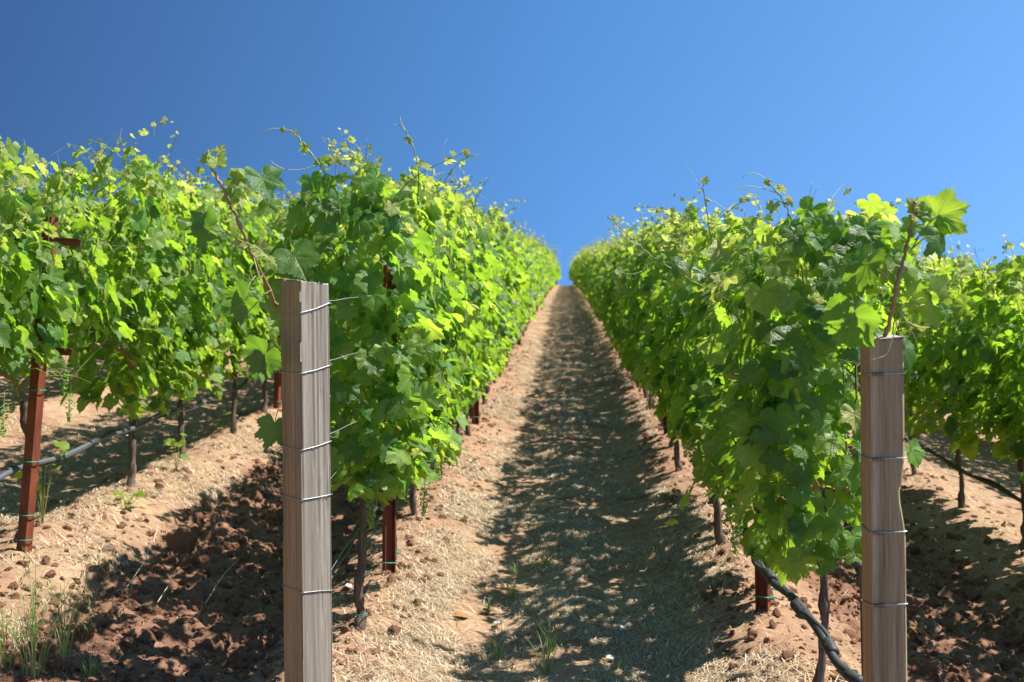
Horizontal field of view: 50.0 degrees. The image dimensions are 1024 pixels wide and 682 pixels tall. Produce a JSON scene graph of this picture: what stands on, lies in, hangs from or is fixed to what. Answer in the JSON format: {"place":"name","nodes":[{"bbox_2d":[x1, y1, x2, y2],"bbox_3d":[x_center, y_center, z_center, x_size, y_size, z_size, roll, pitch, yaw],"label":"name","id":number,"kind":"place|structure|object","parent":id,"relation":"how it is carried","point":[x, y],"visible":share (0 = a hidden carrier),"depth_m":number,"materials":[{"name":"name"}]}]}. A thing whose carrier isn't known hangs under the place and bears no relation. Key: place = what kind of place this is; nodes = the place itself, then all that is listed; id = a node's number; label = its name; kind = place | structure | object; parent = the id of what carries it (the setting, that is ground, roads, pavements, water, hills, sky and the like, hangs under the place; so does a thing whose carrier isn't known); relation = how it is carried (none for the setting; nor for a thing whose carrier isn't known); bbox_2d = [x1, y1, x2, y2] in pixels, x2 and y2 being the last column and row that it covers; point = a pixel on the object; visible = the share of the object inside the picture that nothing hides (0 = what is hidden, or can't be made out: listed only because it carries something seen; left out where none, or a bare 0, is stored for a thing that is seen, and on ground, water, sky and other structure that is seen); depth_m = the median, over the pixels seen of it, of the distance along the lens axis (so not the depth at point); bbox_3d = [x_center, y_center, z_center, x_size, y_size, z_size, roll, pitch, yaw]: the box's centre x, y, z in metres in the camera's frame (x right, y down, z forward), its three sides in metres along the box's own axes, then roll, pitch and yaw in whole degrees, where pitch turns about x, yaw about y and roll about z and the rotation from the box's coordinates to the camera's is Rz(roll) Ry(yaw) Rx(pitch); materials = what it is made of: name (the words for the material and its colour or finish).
{"place":"outdoors","nodes":[
{"label":"outdoors","id":0,"kind":"place"},
{"bbox_2d":[279,349,370,373],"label":"trellis wire","id":1,"kind":"object","parent":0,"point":[322,367],"visible":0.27,"depth_m":3.78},
{"bbox_2d":[281,487,387,592],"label":"trellis wire","id":2,"kind":"object","parent":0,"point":[331,569],"visible":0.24,"depth_m":3.78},
{"bbox_2d":[0,284,1023,681],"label":"ground","id":3,"kind":"structure","parent":0,"point":[918,490],"depth_m":6.25,"materials":[{"name":"soil"}]},
{"bbox_2d":[0,181,69,377],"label":"grapevine","id":4,"kind":"object","parent":3,"relation":"on","point":[24,373],"visible":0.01,"depth_m":8.76,"materials":[{"name":"green plant"}]},
{"bbox_2d":[0,169,75,437],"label":"grapevine","id":5,"kind":"object","parent":3,"relation":"on","point":[14,355],"visible":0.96,"depth_m":5.02,"materials":[{"name":"green plant"}]},
{"bbox_2d":[0,564,75,670],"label":"wild oats","id":6,"kind":"object","parent":3,"relation":"on","point":[3,659],"visible":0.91,"depth_m":4.20,"materials":[{"name":"green plant"}]},
{"bbox_2d":[10,429,69,523],"bbox_3d":[-2.460,0.697,5.746,0.297,0.544,0.206,0,-4,3],"label":"vine sucker","id":7,"kind":"object","parent":3,"relation":"on","point":[63,445],"visible":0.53,"depth_m":5.74,"materials":[{"name":"green plant"}]},
{"bbox_2d":[8,217,80,552],"bbox_3d":[-2.285,0.403,5.305,0.396,2.019,0.137,0,-4,3],"label":"steel stake","id":8,"kind":"object","parent":3,"relation":"on","point":[30,461],"visible":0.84,"depth_m":5.30,"materials":[{"name":"metal"}]},
{"bbox_2d":[1,200,91,362],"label":"grapevine","id":9,"kind":"object","parent":3,"relation":"on","point":[65,219],"visible":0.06,"depth_m":9.44,"materials":[{"name":"green plant"}]},
{"bbox_2d":[0,546,125,680],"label":"wild oats","id":10,"kind":"object","parent":3,"relation":"on","point":[33,666],"visible":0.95,"depth_m":4.18,"materials":[{"name":"green plant"}]},
{"bbox_2d":[0,136,142,542],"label":"grapevine","id":11,"kind":"object","parent":3,"relation":"on","point":[96,279],"visible":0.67,"depth_m":5.56,"materials":[{"name":"green plant"}]},
{"bbox_2d":[13,547,132,668],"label":"wild oats","id":12,"kind":"object","parent":3,"relation":"on","point":[63,651],"visible":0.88,"depth_m":4.33,"materials":[{"name":"green plant"}]},
{"bbox_2d":[31,631,134,677],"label":"wild oats","id":13,"kind":"object","parent":3,"relation":"on","point":[90,669],"visible":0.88,"depth_m":4.29,"materials":[{"name":"green plant"}]},
{"bbox_2d":[58,189,156,351],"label":"grapevine","id":14,"kind":"object","parent":3,"relation":"on","point":[113,218],"visible":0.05,"depth_m":10.40,"materials":[{"name":"green plant"}]},
{"bbox_2d":[102,490,151,507],"bbox_3d":[-2.244,0.916,6.356,0.325,0.114,0.154,0,-4,3],"label":"vine sucker","id":15,"kind":"object","parent":3,"relation":"on","point":[140,493],"visible":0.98,"depth_m":6.33,"materials":[{"name":"green plant"}]},
{"bbox_2d":[87,203,167,309],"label":"grapevine","id":16,"kind":"object","parent":3,"relation":"on","point":[155,224],"visible":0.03,"depth_m":11.38,"materials":[{"name":"green plant"}]},
{"bbox_2d":[42,116,226,486],"bbox_3d":[-2.355,-0.154,6.810,1.006,2.352,1.276,0,-4,3],"label":"grapevine","id":17,"kind":"object","parent":3,"relation":"on","point":[131,376],"visible":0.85,"depth_m":6.68,"materials":[{"name":"green plant"}]},
{"bbox_2d":[0,367,280,480],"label":"drip hose","id":18,"kind":"object","parent":3,"relation":"on","point":[7,471],"visible":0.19,"depth_m":6.35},
{"bbox_2d":[82,148,251,457],"bbox_3d":[-2.325,-0.167,7.855,1.105,2.274,1.286,0,-4,3],"label":"grapevine","id":19,"kind":"object","parent":3,"relation":"on","point":[214,364],"visible":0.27,"depth_m":7.76,"materials":[{"name":"green plant"}]},
{"bbox_2d":[163,433,187,469],"bbox_3d":[-2.254,0.744,7.340,0.194,0.257,0.116,0,-4,3],"label":"vine sucker","id":20,"kind":"object","parent":3,"relation":"on","point":[171,442],"visible":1,"depth_m":7.33,"materials":[{"name":"green plant"}]},
{"bbox_2d":[166,526,197,551],"bbox_3d":[-1.803,1.095,5.979,0.171,0.179,0.140,0,-4,3],"label":"soil clod","id":21,"kind":"object","parent":3,"relation":"on","point":[184,534],"visible":0.82,"depth_m":5.93,"materials":[{"name":"soil"}]},
{"bbox_2d":[173,410,230,435],"bbox_3d":[-2.462,0.660,8.764,0.483,0.217,0.204,0,-4,3],"label":"vine sucker","id":22,"kind":"object","parent":3,"relation":"on","point":[197,418],"visible":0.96,"depth_m":8.73,"materials":[{"name":"green plant"}]},
{"bbox_2d":[168,170,284,434],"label":"grapevine","id":23,"kind":"object","parent":3,"relation":"on","point":[260,327],"visible":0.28,"depth_m":8.66,"materials":[{"name":"green plant"}]},
{"bbox_2d":[221,195,327,412],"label":"grapevine","id":24,"kind":"object","parent":3,"relation":"on","point":[264,409],"visible":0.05,"depth_m":9.88,"materials":[{"name":"green plant"}]},
{"bbox_2d":[270,371,281,408],"bbox_3d":[-2.189,0.013,10.262,0.365,2.021,0.100,0,-4,3],"label":"steel stake","id":25,"kind":"object","parent":3,"relation":"on","point":[277,401],"visible":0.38,"depth_m":10.22,"materials":[{"name":"metal"}]},
{"bbox_2d":[245,189,347,346],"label":"grapevine","id":26,"kind":"object","parent":3,"relation":"on","point":[278,210],"visible":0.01,"depth_m":10.90,"materials":[{"name":"green plant"}]},
{"bbox_2d":[281,278,332,681],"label":"wooden post","id":27,"kind":"object","parent":3,"relation":"on","point":[306,523],"visible":1,"depth_m":3.75,"materials":[{"name":"grey wood"}]},
{"bbox_2d":[281,464,342,500],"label":"trellis wire","id":28,"kind":"object","parent":27,"relation":"attached to","point":[313,497],"visible":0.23,"depth_m":3.76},
{"bbox_2d":[280,421,357,450],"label":"trellis wire","id":29,"kind":"object","parent":27,"relation":"attached to","point":[320,444],"visible":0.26,"depth_m":3.77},
{"bbox_2d":[279,289,415,315],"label":"trellis wire","id":30,"kind":"object","parent":27,"relation":"attached to","point":[325,304],"visible":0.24,"depth_m":3.79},
{"bbox_2d":[283,181,347,327],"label":"grapevine","id":31,"kind":"object","parent":3,"relation":"on","point":[289,198],"visible":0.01,"depth_m":11.71,"materials":[{"name":"green plant"}]},
{"bbox_2d":[180,118,482,629],"bbox_3d":[-0.629,0.225,4.496,0.940,2.281,1.954,0,-4,3],"label":"grapevine","id":32,"kind":"object","parent":3,"relation":"on","point":[371,458],"visible":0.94,"depth_m":4.37,"materials":[{"name":"green plant"}]},
{"bbox_2d":[331,501,381,573],"bbox_3d":[1.381,-2.035,48.550,0.069,12.123,88.003,0,-4,3],"label":"drip hose","id":33,"kind":"object","parent":3,"relation":"on","point":[343,555],"visible":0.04,"depth_m":4.81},
{"bbox_2d":[364,264,412,574],"bbox_3d":[-0.645,0.593,5.647,0.362,2.020,0.098,1,-4,-7],"label":"steel stake","id":34,"kind":"object","parent":3,"relation":"on","point":[388,562],"visible":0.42,"depth_m":5.62,"materials":[{"name":"metal"}]},
{"bbox_2d":[317,120,483,561],"bbox_3d":[-0.598,0.056,5.655,0.853,2.480,1.580,0,-4,3],"label":"grapevine","id":35,"kind":"object","parent":3,"relation":"on","point":[428,212],"visible":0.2,"depth_m":5.57,"materials":[{"name":"green plant"}]},
{"bbox_2d":[361,152,492,515],"bbox_3d":[-0.588,0.049,6.940,0.943,2.365,1.251,0,-4,3],"label":"grapevine","id":36,"kind":"object","parent":3,"relation":"on","point":[474,381],"visible":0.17,"depth_m":6.85,"materials":[{"name":"green plant"}]},
{"bbox_2d":[382,171,505,479],"bbox_3d":[-0.503,-0.014,8.012,0.926,2.320,1.644,0,-4,3],"label":"grapevine","id":37,"kind":"object","parent":3,"relation":"on","point":[487,261],"visible":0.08,"depth_m":7.79,"materials":[{"name":"green plant"}]},
{"bbox_2d":[472,397,479,424],"bbox_3d":[-0.361,0.192,10.581,0.360,2.020,0.105,1,-4,-9],"label":"steel stake","id":38,"kind":"object","parent":3,"relation":"on","point":[475,413],"visible":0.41,"depth_m":10.55,"materials":[{"name":"metal"}]},
{"bbox_2d":[444,175,508,454],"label":"grapevine","id":39,"kind":"object","parent":3,"relation":"on","point":[498,321],"visible":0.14,"depth_m":8.79,"materials":[{"name":"green plant"}]},
{"bbox_2d":[445,205,520,435],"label":"grapevine","id":40,"kind":"object","parent":3,"relation":"on","point":[506,335],"visible":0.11,"depth_m":9.90,"materials":[{"name":"green plant"}]},
{"bbox_2d":[451,186,528,404],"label":"grapevine","id":41,"kind":"object","parent":3,"relation":"on","point":[511,246],"visible":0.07,"depth_m":11.81,"materials":[{"name":"green plant"}]},
{"bbox_2d":[469,199,524,418],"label":"grapevine","id":42,"kind":"object","parent":3,"relation":"on","point":[517,315],"visible":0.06,"depth_m":11.15,"materials":[{"name":"green plant"}]},
{"bbox_2d":[488,626,512,659],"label":"grass tuft","id":43,"kind":"object","parent":3,"relation":"on","point":[495,647],"visible":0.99,"depth_m":4.73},
{"bbox_2d":[6,173,995,284],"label":"distant vines","id":44,"kind":"object","parent":3,"relation":"on","point":[569,272],"visible":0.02,"depth_m":16.43,"materials":[{"name":"green plant"}]},
{"bbox_2d":[485,207,524,393],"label":"grapevine","id":45,"kind":"object","parent":3,"relation":"on","point":[521,269],"visible":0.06,"depth_m":12.95,"materials":[{"name":"green plant"}]},
{"bbox_2d":[498,576,524,601],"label":"grass tuft","id":46,"kind":"object","parent":3,"relation":"on","point":[509,594],"visible":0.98,"depth_m":5.50,"materials":[{"name":"plant"}]},
{"bbox_2d":[0,337,1023,681],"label":"soil clods","id":47,"kind":"object","parent":3,"relation":"on","point":[242,657],"visible":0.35,"depth_m":5.33,"materials":[{"name":"soil"}]},
{"bbox_2d":[487,210,536,329],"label":"grapevine","id":48,"kind":"object","parent":3,"relation":"on","point":[525,258],"visible":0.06,"depth_m":15.32,"materials":[{"name":"green plant"}]},
{"bbox_2d":[493,218,532,382],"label":"grapevine","id":49,"kind":"object","parent":3,"relation":"on","point":[527,299],"visible":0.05,"depth_m":14.03,"materials":[{"name":"green plant"}]},
{"bbox_2d":[494,215,536,366],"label":"grapevine","id":50,"kind":"object","parent":3,"relation":"on","point":[531,284],"visible":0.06,"depth_m":15.89,"materials":[{"name":"green plant"}]},
{"bbox_2d":[508,238,540,355],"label":"grapevine","id":51,"kind":"object","parent":3,"relation":"on","point":[535,299],"visible":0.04,"depth_m":18.55,"materials":[{"name":"green plant"}]},
{"bbox_2d":[512,233,541,348],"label":"grapevine","id":52,"kind":"object","parent":3,"relation":"on","point":[525,245],"visible":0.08,"depth_m":19.39,"materials":[{"name":"green plant"}]},
{"bbox_2d":[510,224,546,303],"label":"grapevine","id":53,"kind":"object","parent":3,"relation":"on","point":[538,256],"visible":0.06,"depth_m":21.47,"materials":[{"name":"green plant"}]},
{"bbox_2d":[514,222,547,344],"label":"grapevine","id":54,"kind":"object","parent":3,"relation":"on","point":[537,265],"visible":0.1,"depth_m":20.28,"materials":[{"name":"green plant"}]},
{"bbox_2d":[517,223,544,330],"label":"grapevine","id":55,"kind":"object","parent":3,"relation":"on","point":[538,273],"visible":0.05,"depth_m":24.26,"materials":[{"name":"green plant"}]},
{"bbox_2d":[517,234,548,319],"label":"grapevine","id":56,"kind":"object","parent":3,"relation":"on","point":[528,256],"visible":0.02,"depth_m":17.15,"materials":[{"name":"green plant"}]},
{"bbox_2d":[521,230,545,307],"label":"grapevine","id":57,"kind":"object","parent":3,"relation":"on","point":[537,246],"visible":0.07,"depth_m":25.44,"materials":[{"name":"green plant"}]},
{"bbox_2d":[522,249,547,336],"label":"grapevine","id":58,"kind":"object","parent":3,"relation":"on","point":[541,301],"visible":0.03,"depth_m":22.69,"materials":[{"name":"green plant"}]},
{"bbox_2d":[520,229,549,324],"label":"grapevine","id":59,"kind":"object","parent":3,"relation":"on","point":[542,258],"visible":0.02,"depth_m":26.71,"materials":[{"name":"green plant"}]},
{"bbox_2d":[512,623,565,673],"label":"grass tuft","id":60,"kind":"object","parent":3,"relation":"on","point":[546,661],"visible":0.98,"depth_m":4.54,"materials":[{"name":"plant"}]},
{"bbox_2d":[519,609,565,653],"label":"grass tuft","id":61,"kind":"object","parent":3,"relation":"on","point":[553,647],"visible":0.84,"depth_m":4.73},
{"bbox_2d":[533,543,554,566],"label":"grass tuft","id":62,"kind":"object","parent":3,"relation":"on","point":[544,563],"visible":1,"depth_m":6.04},
{"bbox_2d":[536,240,552,311],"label":"grapevine","id":63,"kind":"object","parent":3,"relation":"on","point":[550,266],"visible":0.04,"depth_m":33.75,"materials":[{"name":"green plant"}]},
{"bbox_2d":[540,246,549,295],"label":"grapevine","id":64,"kind":"object","parent":3,"relation":"on","point":[547,264],"visible":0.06,"depth_m":30.50,"materials":[{"name":"green plant"}]},
{"bbox_2d":[575,246,592,298],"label":"grapevine","id":65,"kind":"object","parent":3,"relation":"on","point":[583,277],"visible":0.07,"depth_m":27.72,"materials":[{"name":"green plant"}]},
{"bbox_2d":[575,235,606,317],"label":"grapevine","id":66,"kind":"object","parent":3,"relation":"on","point":[582,279],"visible":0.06,"depth_m":28.87,"materials":[{"name":"green plant"}]},
{"bbox_2d":[580,237,609,324],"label":"grapevine","id":67,"kind":"object","parent":3,"relation":"on","point":[590,259],"visible":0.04,"depth_m":25.71,"materials":[{"name":"green plant"}]},
{"bbox_2d":[584,240,606,331],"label":"grapevine","id":68,"kind":"object","parent":3,"relation":"on","point":[588,261],"visible":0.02,"depth_m":23.73,"materials":[{"name":"green plant"}]},
{"bbox_2d":[581,240,609,337],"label":"grapevine","id":69,"kind":"object","parent":3,"relation":"on","point":[595,262],"visible":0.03,"depth_m":21.81,"materials":[{"name":"green plant"}]},
{"bbox_2d":[588,250,603,314],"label":"grapevine","id":70,"kind":"object","parent":3,"relation":"on","point":[591,283],"visible":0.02,"depth_m":20.64,"materials":[{"name":"green plant"}]},
{"bbox_2d":[582,237,617,307],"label":"grapevine","id":71,"kind":"object","parent":3,"relation":"on","point":[587,280],"visible":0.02,"depth_m":22.64,"materials":[{"name":"green plant"}]},
{"bbox_2d":[584,231,617,351],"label":"grapevine","id":72,"kind":"object","parent":3,"relation":"on","point":[592,272],"visible":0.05,"depth_m":18.45,"materials":[{"name":"green plant"}]},
{"bbox_2d":[585,245,620,356],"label":"grapevine","id":73,"kind":"object","parent":3,"relation":"on","point":[595,294],"visible":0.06,"depth_m":17.57,"materials":[{"name":"green plant"}]},
{"bbox_2d":[587,237,622,318],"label":"grapevine","id":74,"kind":"object","parent":3,"relation":"on","point":[604,266],"visible":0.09,"depth_m":16.61,"materials":[{"name":"green plant"}]},
{"bbox_2d":[595,238,622,344],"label":"grapevine","id":75,"kind":"object","parent":3,"relation":"on","point":[602,290],"visible":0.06,"depth_m":14.28,"materials":[{"name":"green plant"}]},
{"bbox_2d":[598,225,638,319],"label":"grapevine","id":76,"kind":"object","parent":3,"relation":"on","point":[602,278],"visible":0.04,"depth_m":15.41,"materials":[{"name":"green plant"}]},
{"bbox_2d":[600,234,648,397],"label":"grapevine","id":77,"kind":"object","parent":3,"relation":"on","point":[607,301],"visible":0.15,"depth_m":12.21,"materials":[{"name":"green plant"}]},
{"bbox_2d":[601,213,653,386],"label":"grapevine","id":78,"kind":"object","parent":3,"relation":"on","point":[613,252],"visible":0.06,"depth_m":13.13,"materials":[{"name":"green plant"}]},
{"bbox_2d":[603,223,658,409],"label":"grapevine","id":79,"kind":"object","parent":3,"relation":"on","point":[614,307],"visible":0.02,"depth_m":11.29,"materials":[{"name":"green plant"}]},
{"bbox_2d":[609,214,693,425],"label":"grapevine","id":80,"kind":"object","parent":3,"relation":"on","point":[624,262],"visible":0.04,"depth_m":10.34,"materials":[{"name":"green plant"}]},
{"bbox_2d":[610,209,707,447],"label":"grapevine","id":81,"kind":"object","parent":3,"relation":"on","point":[617,273],"visible":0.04,"depth_m":9.14,"materials":[{"name":"green plant"}]},
{"bbox_2d":[662,414,668,434],"bbox_3d":[1.394,0.220,9.801,0.362,2.020,0.084,-1,-4,8],"label":"steel stake","id":82,"kind":"object","parent":3,"relation":"on","point":[665,427],"visible":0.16,"depth_m":9.78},
{"bbox_2d":[608,189,742,470],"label":"grapevine","id":83,"kind":"object","parent":3,"relation":"on","point":[628,357],"visible":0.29,"depth_m":8.09,"materials":[{"name":"green plant"}]},
{"bbox_2d":[630,193,745,504],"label":"grapevine","id":84,"kind":"object","parent":3,"relation":"on","point":[667,248],"visible":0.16,"depth_m":6.96,"materials":[{"name":"green plant"}]},
{"bbox_2d":[642,167,813,544],"bbox_3d":[1.148,0.187,6.040,0.899,2.099,1.420,0,-4,3],"label":"grapevine","id":85,"kind":"object","parent":3,"relation":"on","point":[665,299],"visible":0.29,"depth_m":5.96,"materials":[{"name":"green plant"}]},
{"bbox_2d":[605,189,897,600],"bbox_3d":[1.048,0.313,5.011,1.261,2.019,1.434,0,-4,3],"label":"grapevine","id":86,"kind":"object","parent":3,"relation":"on","point":[719,255],"visible":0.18,"depth_m":4.91,"materials":[{"name":"green plant"}]},
{"bbox_2d":[749,252,798,611],"bbox_3d":[1.125,0.582,4.922,0.363,2.020,0.084,-1,-4,7],"label":"steel stake","id":87,"kind":"object","parent":3,"relation":"on","point":[762,595],"visible":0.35,"depth_m":4.90,"materials":[{"name":"metal"}]},
{"bbox_2d":[697,437,862,681],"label":"drip hose","id":88,"kind":"object","parent":3,"relation":"on","point":[823,635],"visible":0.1,"depth_m":3.79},
{"bbox_2d":[664,173,970,681],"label":"grapevine","id":89,"kind":"object","parent":3,"relation":"on","point":[753,371],"visible":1,"depth_m":3.55,"materials":[{"name":"green plant"}]},
{"bbox_2d":[853,296,862,675],"bbox_3d":[1.245,0.514,3.982,0.041,1.950,0.011,0,-4,3],"label":"metal rod","id":90,"kind":"object","parent":3,"relation":"on","point":[860,569],"visible":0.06,"depth_m":3.95,"materials":[{"name":"metal"}]},
{"bbox_2d":[836,288,904,392],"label":"grapevine","id":91,"kind":"object","parent":3,"relation":"on","point":[858,378],"visible":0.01,"depth_m":9.37,"materials":[{"name":"green plant"}]},
{"bbox_2d":[860,334,906,681],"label":"wooden post","id":92,"kind":"object","parent":3,"relation":"on","point":[883,555],"visible":0.97,"depth_m":3.09,"materials":[{"name":"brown wood"}]},
{"bbox_2d":[786,348,905,375],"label":"trellis wire","id":93,"kind":"object","parent":92,"relation":"attached to","point":[875,373],"visible":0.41,"depth_m":3.09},
{"bbox_2d":[848,492,906,534],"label":"trellis wire","id":94,"kind":"object","parent":92,"relation":"attached to","point":[874,532],"visible":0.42,"depth_m":3.08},
{"bbox_2d":[852,250,971,475],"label":"grapevine","id":95,"kind":"object","parent":3,"relation":"on","point":[884,296],"visible":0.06,"depth_m":8.36,"materials":[{"name":"green plant"}]},
{"bbox_2d":[910,626,924,632],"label":"dry leaf","id":96,"kind":"object","parent":3,"relation":"on","point":[918,629],"visible":1,"depth_m":5.09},
{"bbox_2d":[916,238,983,417],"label":"grapevine","id":97,"kind":"object","parent":3,"relation":"on","point":[959,256],"visible":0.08,"depth_m":12.83,"materials":[{"name":"green plant"}]},
{"bbox_2d":[878,255,1023,507],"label":"grapevine","id":98,"kind":"object","parent":3,"relation":"on","point":[919,394],"visible":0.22,"depth_m":7.32,"materials":[{"name":"green plant"}]},
{"bbox_2d":[905,437,1023,503],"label":"drip hose","id":99,"kind":"object","parent":3,"relation":"on","point":[995,485],"visible":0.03,"depth_m":7.13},
{"bbox_2d":[909,234,1023,549],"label":"grapevine","id":100,"kind":"object","parent":3,"relation":"on","point":[959,394],"visible":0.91,"depth_m":6.37,"materials":[{"name":"green plant"}]},
{"bbox_2d":[992,324,1023,483],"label":"grapevine","id":101,"kind":"object","parent":3,"relation":"on","point":[1012,447],"visible":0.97,"depth_m":5.92,"materials":[{"name":"green plant"}]},
{"bbox_2d":[0,0,1023,285],"label":"sky","id":102,"kind":"structure","parent":0,"point":[585,113],"materials":[{"name":"blue"}]},
{"bbox_2d":[833,432,906,460],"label":"trellis wire","id":103,"kind":"object","parent":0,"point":[874,458],"visible":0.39,"depth_m":3.09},
{"bbox_2d":[858,562,907,607],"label":"trellis wire","id":104,"kind":"object","parent":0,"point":[882,605],"visible":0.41,"depth_m":3.08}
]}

